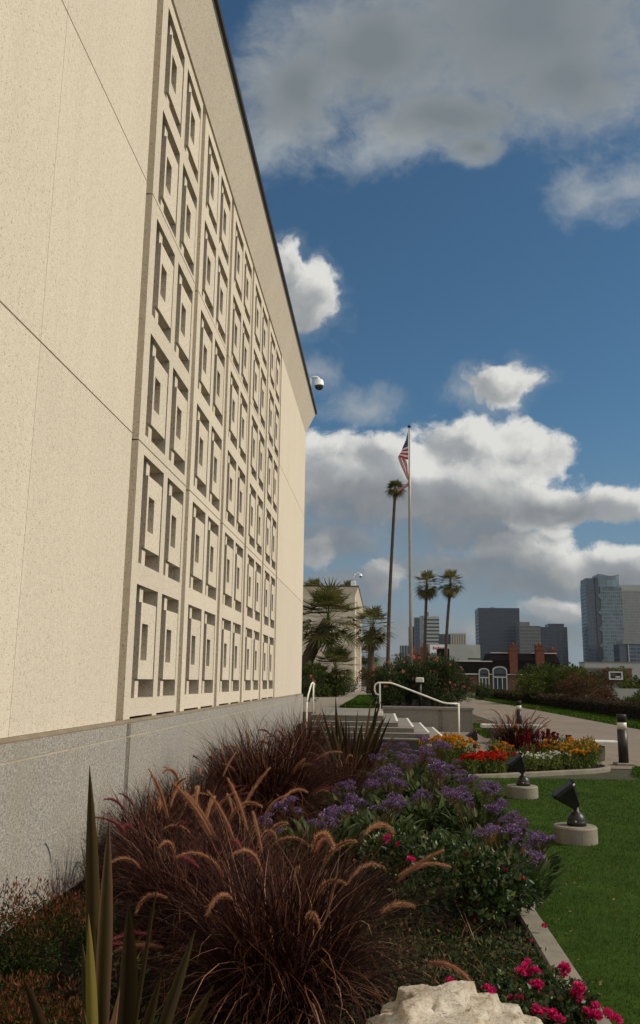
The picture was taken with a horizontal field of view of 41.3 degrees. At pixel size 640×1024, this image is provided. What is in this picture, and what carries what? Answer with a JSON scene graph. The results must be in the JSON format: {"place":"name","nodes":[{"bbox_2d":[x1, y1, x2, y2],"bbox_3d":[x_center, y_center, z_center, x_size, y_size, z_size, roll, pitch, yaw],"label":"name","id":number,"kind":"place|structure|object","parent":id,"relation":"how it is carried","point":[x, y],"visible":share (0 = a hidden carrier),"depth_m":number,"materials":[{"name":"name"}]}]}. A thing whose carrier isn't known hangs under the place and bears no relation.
{"place":"outdoors","nodes":[
{"label":"outdoors","id":0,"kind":"place"},
{"bbox_2d":[0,0,316,934],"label":"concrete building","id":1,"kind":"structure","parent":0,"point":[158,410],"depth_m":8.55,"materials":[{"name":"beige concrete"}]},
{"bbox_2d":[0,739,574,1023],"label":"garden soil","id":2,"kind":"structure","parent":0,"point":[67,962],"depth_m":5.45,"materials":[{"name":"brown soil"}]},
{"bbox_2d":[0,969,82,1023],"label":"nandina shrub","id":3,"kind":"object","parent":2,"relation":"on","point":[8,1007],"visible":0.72,"depth_m":3.74,"materials":[{"name":"red plant"}]},
{"bbox_2d":[0,876,117,999],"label":"nandina shrub","id":4,"kind":"object","parent":2,"relation":"on","point":[59,922],"visible":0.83,"depth_m":4.46,"materials":[{"name":"green plant"}]},
{"bbox_2d":[22,765,213,1023],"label":"flax plant","id":5,"kind":"object","parent":2,"relation":"on","point":[96,964],"visible":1,"depth_m":3.03,"materials":[{"name":"green plant"}]},
{"bbox_2d":[62,782,234,913],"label":"fountain grass","id":6,"kind":"object","parent":2,"relation":"on","point":[163,825],"depth_m":6.57,"materials":[{"name":"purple plant"}]},
{"bbox_2d":[78,768,253,885],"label":"fountain grass","id":7,"kind":"object","parent":2,"relation":"on","point":[147,800],"depth_m":7.43,"materials":[{"name":"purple plant"}]},
{"bbox_2d":[62,767,308,991],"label":"fountain grass","id":8,"kind":"object","parent":2,"relation":"on","point":[154,876],"depth_m":5.30,"materials":[{"name":"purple plant"}]},
{"bbox_2d":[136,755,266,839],"bbox_3d":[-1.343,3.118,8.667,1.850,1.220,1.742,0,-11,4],"label":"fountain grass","id":9,"kind":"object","parent":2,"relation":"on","point":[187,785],"depth_m":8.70,"materials":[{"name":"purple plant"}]},
{"bbox_2d":[132,751,274,852],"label":"fountain grass","id":10,"kind":"object","parent":2,"relation":"on","point":[199,773],"depth_m":8.12,"materials":[{"name":"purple plant"}]},
{"bbox_2d":[191,734,270,804],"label":"fountain grass","id":11,"kind":"object","parent":2,"relation":"on","point":[200,762],"depth_m":11.13,"materials":[{"name":"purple plant"}]},
{"bbox_2d":[130,788,355,906],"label":"fountain grass","id":12,"kind":"object","parent":2,"relation":"on","point":[264,832],"depth_m":6.34,"materials":[{"name":"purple plant"}]},
{"bbox_2d":[168,703,384,839],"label":"fountain grass","id":13,"kind":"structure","parent":2,"relation":"on","point":[281,778],"depth_m":9.24,"materials":[{"name":"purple plant"}]},
{"bbox_2d":[0,768,578,1023],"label":"ground cover","id":14,"kind":"object","parent":2,"relation":"on","point":[112,990],"visible":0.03,"depth_m":5.00,"materials":[{"name":"green plant"}]},
{"bbox_2d":[67,776,515,1023],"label":"fountain grass","id":15,"kind":"object","parent":2,"relation":"on","point":[301,958],"depth_m":4.21,"materials":[{"name":"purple plant"}]},
{"bbox_2d":[241,700,349,778],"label":"fountain grass","id":16,"kind":"object","parent":2,"relation":"on","point":[318,731],"depth_m":14.07,"materials":[{"name":"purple plant"}]},
{"bbox_2d":[255,795,372,867],"bbox_3d":[-0.068,2.969,7.951,1.148,0.559,1.223,5,-12,-20],"label":"statice plant","id":17,"kind":"object","parent":2,"relation":"on","point":[327,817],"visible":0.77,"depth_m":7.95,"materials":[{"name":"purple plant"}]},
{"bbox_2d":[58,879,596,1023],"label":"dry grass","id":18,"kind":"structure","parent":2,"relation":"on","point":[359,968],"depth_m":4.84,"materials":[{"name":"plant"}]},
{"bbox_2d":[297,736,401,814],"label":"fountain grass","id":19,"kind":"object","parent":2,"relation":"on","point":[352,772],"depth_m":10.99,"materials":[{"name":"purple plant"}]},
{"bbox_2d":[318,778,391,816],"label":"statice plant","id":20,"kind":"object","parent":2,"relation":"on","point":[369,793],"visible":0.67,"depth_m":10.38,"materials":[{"name":"purple plant"}]},
{"bbox_2d":[315,694,395,782],"bbox_3d":[0.600,3.523,12.944,1.274,1.444,1.275,-4,-12,22],"label":"flax plant","id":21,"kind":"object","parent":2,"relation":"on","point":[371,738],"visible":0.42,"depth_m":12.85,"materials":[{"name":"green plant"}]},
{"bbox_2d":[319,777,428,852],"bbox_3d":[0.557,3.014,8.470,1.123,0.691,1.111,0,-11,4],"label":"statice plant","id":22,"kind":"object","parent":2,"relation":"on","point":[391,810],"visible":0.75,"depth_m":8.52,"materials":[{"name":"purple plant"}]},
{"bbox_2d":[355,751,424,797],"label":"statice plant","id":23,"kind":"object","parent":2,"relation":"on","point":[420,773],"visible":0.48,"depth_m":12.08,"materials":[{"name":"purple plant"}]},
{"bbox_2d":[354,821,458,896],"bbox_3d":[0.695,2.815,6.884,0.867,0.578,0.849,0,-11,4],"label":"rose bush","id":24,"kind":"object","parent":2,"relation":"on","point":[402,842],"visible":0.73,"depth_m":6.74,"materials":[{"name":"green plant"}]},
{"bbox_2d":[380,734,447,785],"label":"statice plant","id":25,"kind":"object","parent":2,"relation":"on","point":[418,736],"visible":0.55,"depth_m":13.73,"materials":[{"name":"purple plant"}]},
{"bbox_2d":[371,760,467,835],"bbox_3d":[1.124,3.158,9.409,1.170,0.787,1.205,0,-11,4],"label":"statice plant","id":26,"kind":"object","parent":2,"relation":"on","point":[419,807],"visible":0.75,"depth_m":9.36,"materials":[{"name":"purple plant"}]},
{"bbox_2d":[382,739,473,801],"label":"statice plant","id":27,"kind":"object","parent":2,"relation":"on","point":[413,788],"visible":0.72,"depth_m":11.06,"materials":[{"name":"purple plant"}]},
{"bbox_2d":[415,757,479,791],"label":"statice plant","id":28,"kind":"object","parent":2,"relation":"on","point":[450,780],"visible":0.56,"depth_m":12.56,"materials":[{"name":"purple plant"}]},
{"bbox_2d":[366,980,542,1023],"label":"garden rock","id":29,"kind":"object","parent":2,"relation":"on","point":[459,1002],"visible":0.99,"depth_m":3.56,"materials":[{"name":"stone"}]},
{"bbox_2d":[327,914,583,1023],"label":"ground cover","id":30,"kind":"object","parent":2,"relation":"on","point":[492,953],"visible":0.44,"depth_m":5.01,"materials":[{"name":"green plant"}]},
{"bbox_2d":[422,764,509,819],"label":"statice plant","id":31,"kind":"object","parent":2,"relation":"on","point":[470,793],"visible":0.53,"depth_m":10.32,"materials":[{"name":"purple plant"}]},
{"bbox_2d":[395,833,546,942],"bbox_3d":[1.040,2.578,5.908,1.040,0.618,1.050,0,-11,4],"label":"rose bush","id":32,"kind":"object","parent":2,"relation":"on","point":[498,883],"visible":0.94,"depth_m":5.74,"materials":[{"name":"green plant"}]},
{"bbox_2d":[429,780,530,837],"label":"statice plant","id":33,"kind":"object","parent":2,"relation":"on","point":[482,819],"visible":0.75,"depth_m":9.02,"materials":[{"name":"purple plant"}]},
{"bbox_2d":[435,789,546,867],"bbox_3d":[1.549,2.877,7.673,1.143,0.673,1.137,0,-11,4],"label":"statice plant","id":34,"kind":"object","parent":2,"relation":"on","point":[521,828],"visible":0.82,"depth_m":7.73,"materials":[{"name":"purple plant"}]},
{"bbox_2d":[456,825,563,907],"bbox_3d":[1.449,2.704,6.459,0.892,0.536,0.835,0,-11,4],"label":"statice plant","id":35,"kind":"object","parent":2,"relation":"on","point":[542,868],"visible":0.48,"depth_m":6.39,"materials":[{"name":"purple plant"}]},
{"bbox_2d":[471,823,576,885],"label":"statice plant","id":36,"kind":"object","parent":2,"relation":"on","point":[541,847],"visible":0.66,"depth_m":7.00,"materials":[{"name":"purple plant"}]},
{"bbox_2d":[445,958,623,1023],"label":"rose bush","id":37,"kind":"object","parent":2,"relation":"on","point":[521,992],"visible":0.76,"depth_m":4.09,"materials":[{"name":"green plant"}]},
{"bbox_2d":[302,585,363,690],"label":"concrete building","id":38,"kind":"structure","parent":0,"point":[355,595],"depth_m":80.88,"materials":[{"name":"beige concrete"}]},
{"bbox_2d":[303,687,383,735],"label":"terrace","id":39,"kind":"structure","parent":0,"point":[324,702],"depth_m":38.17,"materials":[{"name":"concrete"}]},
{"bbox_2d":[301,674,320,701],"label":"flowering shrub","id":40,"kind":"object","parent":39,"relation":"on","point":[307,685],"visible":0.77,"depth_m":39.20,"materials":[{"name":"green plant"}]},
{"bbox_2d":[301,659,333,696],"bbox_3d":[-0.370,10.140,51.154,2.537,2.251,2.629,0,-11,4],"label":"green shrub","id":41,"kind":"object","parent":39,"relation":"on","point":[317,675],"visible":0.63,"depth_m":50.65,"materials":[{"name":"green plant"}]},
{"bbox_2d":[321,673,348,696],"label":"green shrub","id":42,"kind":"object","parent":39,"relation":"on","point":[336,686],"visible":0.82,"depth_m":51.66,"materials":[{"name":"green plant"}]},
{"bbox_2d":[301,576,369,695],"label":"palm tree","id":43,"kind":"object","parent":39,"relation":"on","point":[329,598],"visible":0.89,"depth_m":54.04,"materials":[{"name":"green plant"}]},
{"bbox_2d":[313,640,358,696],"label":"palm tree","id":44,"kind":"object","parent":39,"relation":"on","point":[343,655],"visible":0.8,"depth_m":52.80,"materials":[{"name":"green plant"}]},
{"bbox_2d":[354,667,382,693],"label":"bush","id":45,"kind":"object","parent":39,"relation":"on","point":[367,684],"visible":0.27,"depth_m":60.49,"materials":[{"name":"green plant"}]},
{"bbox_2d":[352,604,397,692],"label":"palm tree","id":46,"kind":"object","parent":39,"relation":"on","point":[372,640],"visible":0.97,"depth_m":68.81,"materials":[{"name":"green plant"}]},
{"bbox_2d":[385,479,406,684],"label":"palm tree","id":47,"kind":"object","parent":39,"relation":"on","point":[394,492],"visible":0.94,"depth_m":75.53,"materials":[{"name":"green plant"}]},
{"bbox_2d":[376,697,454,707],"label":"planter soil","id":48,"kind":"structure","parent":0,"point":[413,703],"depth_m":35.63,"materials":[{"name":"brown soil"}]},
{"bbox_2d":[365,666,411,706],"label":"oleander shrub","id":49,"kind":"object","parent":48,"relation":"on","point":[389,696],"visible":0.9,"depth_m":31.96,"materials":[{"name":"green plant"}]},
{"bbox_2d":[382,653,417,705],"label":"oleander shrub","id":50,"kind":"object","parent":48,"relation":"on","point":[392,666],"visible":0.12,"depth_m":34.77,"materials":[{"name":"green plant"}]},
{"bbox_2d":[386,654,427,705],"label":"oleander shrub","id":51,"kind":"object","parent":48,"relation":"on","point":[408,667],"visible":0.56,"depth_m":32.88,"materials":[{"name":"green plant"}]},
{"bbox_2d":[408,425,412,665],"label":"flagpole","id":52,"kind":"object","parent":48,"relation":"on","point":[410,583],"visible":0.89,"depth_m":60.03,"materials":[{"name":"metal"}]},
{"bbox_2d":[398,433,409,490],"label":"flag","id":53,"kind":"object","parent":52,"relation":"hanging from","point":[403,456],"visible":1,"depth_m":61.70,"materials":[{"name":"fabric"}]},
{"bbox_2d":[411,656,454,706],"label":"oleander shrub","id":54,"kind":"object","parent":48,"relation":"on","point":[430,676],"visible":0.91,"depth_m":32.18,"materials":[{"name":"green plant"}]},
{"bbox_2d":[432,655,473,706],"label":"oleander shrub","id":55,"kind":"object","parent":48,"relation":"on","point":[457,674],"visible":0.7,"depth_m":32.52,"materials":[{"name":"green plant"}]},
{"bbox_2d":[219,0,639,666],"label":"sky","id":56,"kind":"structure","parent":0,"point":[452,187],"materials":[{"name":"blue"}]},
{"bbox_2d":[429,643,560,693],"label":"brick house","id":57,"kind":"structure","parent":0,"point":[496,670],"depth_m":145.49,"materials":[{"name":"brick"}]},
{"bbox_2d":[478,668,489,688],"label":"window","id":58,"kind":"structure","parent":57,"relation":"in","point":[485,679],"depth_m":145.08,"materials":[{"name":"white glass"}]},
{"bbox_2d":[492,666,507,689],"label":"window","id":59,"kind":"structure","parent":57,"relation":"in","point":[499,681],"depth_m":144.86,"materials":[{"name":"white glass"}]},
{"bbox_2d":[363,686,639,779],"bbox_3d":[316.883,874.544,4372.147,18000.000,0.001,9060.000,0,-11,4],"label":"terrain","id":60,"kind":"structure","parent":0,"point":[620,774],"depth_m":16.29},
{"bbox_2d":[414,612,438,654],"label":"office tower","id":61,"kind":"structure","parent":60,"relation":"on","point":[432,629],"depth_m":887.73,"materials":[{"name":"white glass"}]},
{"bbox_2d":[412,569,440,694],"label":"palm tree","id":62,"kind":"object","parent":60,"relation":"on","point":[426,593],"visible":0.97,"depth_m":93.98,"materials":[{"name":"green plant"}]},
{"bbox_2d":[382,704,473,731],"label":"planter wall","id":63,"kind":"structure","parent":60,"relation":"on","point":[441,719],"depth_m":29.94,"materials":[{"name":"concrete"}]},
{"bbox_2d":[438,633,465,643],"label":"office block","id":64,"kind":"structure","parent":60,"relation":"on","point":[456,638],"depth_m":785.63,"materials":[{"name":"beige concrete"}]},
{"bbox_2d":[428,644,479,660],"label":"office block","id":65,"kind":"structure","parent":60,"relation":"on","point":[464,652],"depth_m":587.94,"materials":[{"name":"white concrete"}]},
{"bbox_2d":[471,683,493,699],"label":"green shrub","id":66,"kind":"object","parent":60,"relation":"on","point":[479,688],"visible":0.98,"depth_m":85.08,"materials":[{"name":"green plant"}]},
{"bbox_2d":[475,607,519,660],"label":"office tower","id":67,"kind":"structure","parent":60,"relation":"on","point":[495,629],"depth_m":980.76,"materials":[{"name":"grey glass"}]},
{"bbox_2d":[415,750,610,777],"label":"bed kerb","id":68,"kind":"structure","parent":60,"relation":"on","point":[606,768],"depth_m":16.11,"materials":[{"name":"concrete"}]},
{"bbox_2d":[516,622,540,653],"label":"office tower","id":69,"kind":"structure","parent":60,"relation":"on","point":[528,637],"depth_m":927.67,"materials":[{"name":"grey concrete"}]},
{"bbox_2d":[461,811,610,1023],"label":"garden kerb","id":70,"kind":"structure","parent":60,"relation":"on","point":[543,938],"depth_m":5.32,"materials":[{"name":"concrete"}]},
{"bbox_2d":[512,669,563,698],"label":"bush","id":71,"kind":"object","parent":60,"relation":"on","point":[528,685],"visible":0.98,"depth_m":69.23,"materials":[{"name":"green plant"}]},
{"bbox_2d":[521,661,580,694],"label":"bush","id":72,"kind":"object","parent":60,"relation":"on","point":[549,668],"visible":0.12,"depth_m":72.08,"materials":[{"name":"green plant"}]},
{"bbox_2d":[541,624,568,667],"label":"office tower","id":73,"kind":"structure","parent":60,"relation":"on","point":[554,636],"depth_m":1022.03,"materials":[{"name":"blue glass"}]},
{"bbox_2d":[475,688,639,719],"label":"clipped hedge","id":74,"kind":"object","parent":60,"relation":"on","point":[611,707],"visible":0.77,"depth_m":53.34,"materials":[{"name":"green plant"}]},
{"bbox_2d":[550,664,596,694],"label":"bush","id":75,"kind":"object","parent":60,"relation":"on","point":[575,669],"visible":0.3,"depth_m":69.24,"materials":[{"name":"green plant"}]},
{"bbox_2d":[552,671,606,704],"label":"russet shrub","id":76,"kind":"object","parent":60,"relation":"on","point":[567,685],"visible":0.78,"depth_m":57.18,"materials":[{"name":"brown plant"}]},
{"bbox_2d":[580,574,623,661],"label":"glass tower","id":77,"kind":"structure","parent":60,"relation":"on","point":[602,615],"depth_m":977.28,"materials":[{"name":"blue glass"}]},
{"bbox_2d":[584,685,619,699],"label":"russet shrub","id":78,"kind":"object","parent":60,"relation":"on","point":[606,692],"visible":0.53,"depth_m":59.99,"materials":[{"name":"brown plant"}]},
{"bbox_2d":[578,662,639,682],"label":"town building","id":79,"kind":"structure","parent":60,"relation":"on","point":[635,666],"depth_m":404.49,"materials":[{"name":"concrete"}]},
{"bbox_2d":[613,641,639,661],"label":"office block","id":80,"kind":"structure","parent":60,"relation":"on","point":[626,651],"depth_m":869.75,"materials":[{"name":"blue glass"}]},
{"bbox_2d":[619,585,639,640],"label":"office tower","id":81,"kind":"structure","parent":60,"relation":"on","point":[631,606],"depth_m":1119.60,"materials":[{"name":"grey concrete"}]},
{"bbox_2d":[620,674,639,688],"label":"broadleaf tree","id":82,"kind":"object","parent":60,"relation":"on","point":[635,684],"visible":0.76,"depth_m":133.50,"materials":[{"name":"green plant"}]},
{"bbox_2d":[433,754,604,773],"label":"flower bed soil","id":83,"kind":"structure","parent":0,"point":[512,771],"depth_m":16.36,"materials":[{"name":"brown soil"}]},
{"bbox_2d":[428,734,461,764],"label":"marigold plant","id":84,"kind":"object","parent":83,"relation":"on","point":[453,753],"visible":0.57,"depth_m":16.21,"materials":[{"name":"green plant"}]},
{"bbox_2d":[450,735,480,768],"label":"marigold plant","id":85,"kind":"object","parent":83,"relation":"on","point":[464,747],"visible":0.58,"depth_m":16.51,"materials":[{"name":"orange plant"}]},
{"bbox_2d":[456,753,485,773],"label":"red flower plant","id":86,"kind":"object","parent":83,"relation":"on","point":[471,758],"visible":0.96,"depth_m":15.65,"materials":[{"name":"green plant"}]},
{"bbox_2d":[473,751,499,772],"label":"red flower plant","id":87,"kind":"object","parent":83,"relation":"on","point":[486,766],"visible":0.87,"depth_m":15.79,"materials":[{"name":"green plant"}]},
{"bbox_2d":[486,751,508,772],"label":"red flower plant","id":88,"kind":"object","parent":83,"relation":"on","point":[504,757],"visible":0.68,"depth_m":15.91,"materials":[{"name":"green plant"}]},
{"bbox_2d":[484,737,512,752],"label":"orange flower plant","id":89,"kind":"object","parent":83,"relation":"on","point":[498,747],"visible":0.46,"depth_m":16.90,"materials":[{"name":"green plant"}]},
{"bbox_2d":[472,706,562,756],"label":"fountain grass","id":90,"kind":"object","parent":83,"relation":"on","point":[509,736],"depth_m":17.95,"materials":[{"name":"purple plant"}]},
{"bbox_2d":[513,730,539,768],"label":"snapdragon plant","id":91,"kind":"object","parent":83,"relation":"on","point":[525,741],"visible":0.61,"depth_m":16.89,"materials":[{"name":"red plant"}]},
{"bbox_2d":[524,751,544,771],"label":"white flower plant","id":92,"kind":"object","parent":83,"relation":"on","point":[534,764],"visible":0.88,"depth_m":16.18,"materials":[{"name":"green plant"}]},
{"bbox_2d":[537,751,560,770],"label":"white flower plant","id":93,"kind":"object","parent":83,"relation":"on","point":[554,766],"visible":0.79,"depth_m":16.42,"materials":[{"name":"green plant"}]},
{"bbox_2d":[556,743,583,769],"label":"yellow flower plant","id":94,"kind":"object","parent":83,"relation":"on","point":[570,751],"visible":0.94,"depth_m":16.77,"materials":[{"name":"green plant"}]},
{"bbox_2d":[564,739,592,768],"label":"yellow flower plant","id":95,"kind":"object","parent":83,"relation":"on","point":[582,749],"visible":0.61,"depth_m":16.95,"materials":[{"name":"green plant"}]},
{"bbox_2d":[573,740,596,767],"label":"yellow flower plant","id":96,"kind":"object","parent":83,"relation":"on","point":[588,749],"visible":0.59,"depth_m":17.02,"materials":[{"name":"green plant"}]},
{"bbox_2d":[420,695,639,768],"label":"plaza","id":97,"kind":"structure","parent":0,"point":[576,728],"depth_m":33.49,"materials":[{"name":"concrete"}]},
{"bbox_2d":[311,708,441,742],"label":"stone steps","id":98,"kind":"structure","parent":97,"relation":"on","point":[403,729],"depth_m":24.32,"materials":[{"name":"concrete"}]},
{"bbox_2d":[374,682,459,741],"bbox_3d":[2.812,5.830,24.701,2.483,1.704,0.180,0,-11,4],"label":"handrail","id":99,"kind":"object","parent":98,"relation":"on","point":[379,695],"visible":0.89,"depth_m":24.78,"materials":[{"name":"white metal"}]},
{"bbox_2d":[436,569,467,658],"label":"palm tree","id":100,"kind":"object","parent":97,"relation":"on","point":[449,591],"visible":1,"depth_m":93.80,"materials":[{"name":"green plant"}]},
{"bbox_2d":[534,739,617,760],"bbox_3d":[5.880,5.474,19.541,1.900,0.430,0.500,0,-11,4],"label":"stone bench","id":101,"kind":"object","parent":97,"relation":"on","point":[604,743],"visible":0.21,"depth_m":19.30,"materials":[{"name":"stone"}]},
{"bbox_2d":[613,714,634,765],"bbox_3d":[6.570,4.949,18.420,0.380,1.080,0.380,0,-11,4],"label":"bollard light","id":102,"kind":"object","parent":97,"relation":"on","point":[622,740],"visible":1,"depth_m":18.34,"materials":[{"name":"metal"}]},
{"bbox_2d":[455,777,639,1023],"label":"lawn","id":103,"kind":"structure","parent":0,"point":[586,933],"depth_m":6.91,"materials":[{"name":"green plant"}]},
{"bbox_2d":[504,751,537,799],"bbox_3d":[3.068,4.026,12.928,0.484,0.720,0.472,0,-11,4],"label":"floodlight","id":104,"kind":"object","parent":103,"relation":"on","point":[522,788],"visible":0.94,"depth_m":12.82,"materials":[{"name":"concrete"}]},
{"bbox_2d":[549,777,597,845],"bbox_3d":[2.800,3.314,9.359,0.484,0.720,0.472,-1,-11,11],"label":"floodlight","id":105,"kind":"object","parent":103,"relation":"on","point":[576,829],"visible":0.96,"depth_m":9.25,"materials":[{"name":"metal"}]},
{"bbox_2d":[474,698,639,728],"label":"grass","id":106,"kind":"structure","parent":0,"point":[631,722],"depth_m":48.69,"materials":[{"name":"green plant"}]},
{"bbox_2d":[603,688,639,699],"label":"garden wall","id":107,"kind":"structure","parent":0,"point":[622,693],"depth_m":74.61,"materials":[{"name":"grey concrete"}]},
{"label":"terrace lawn","id":108,"kind":"structure","parent":0,"visible":0},
{"bbox_2d":[340,694,377,707],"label":"grass","id":109,"kind":"structure","parent":108,"relation":"on","point":[359,701],"depth_m":35.48,"materials":[{"name":"green plant"}]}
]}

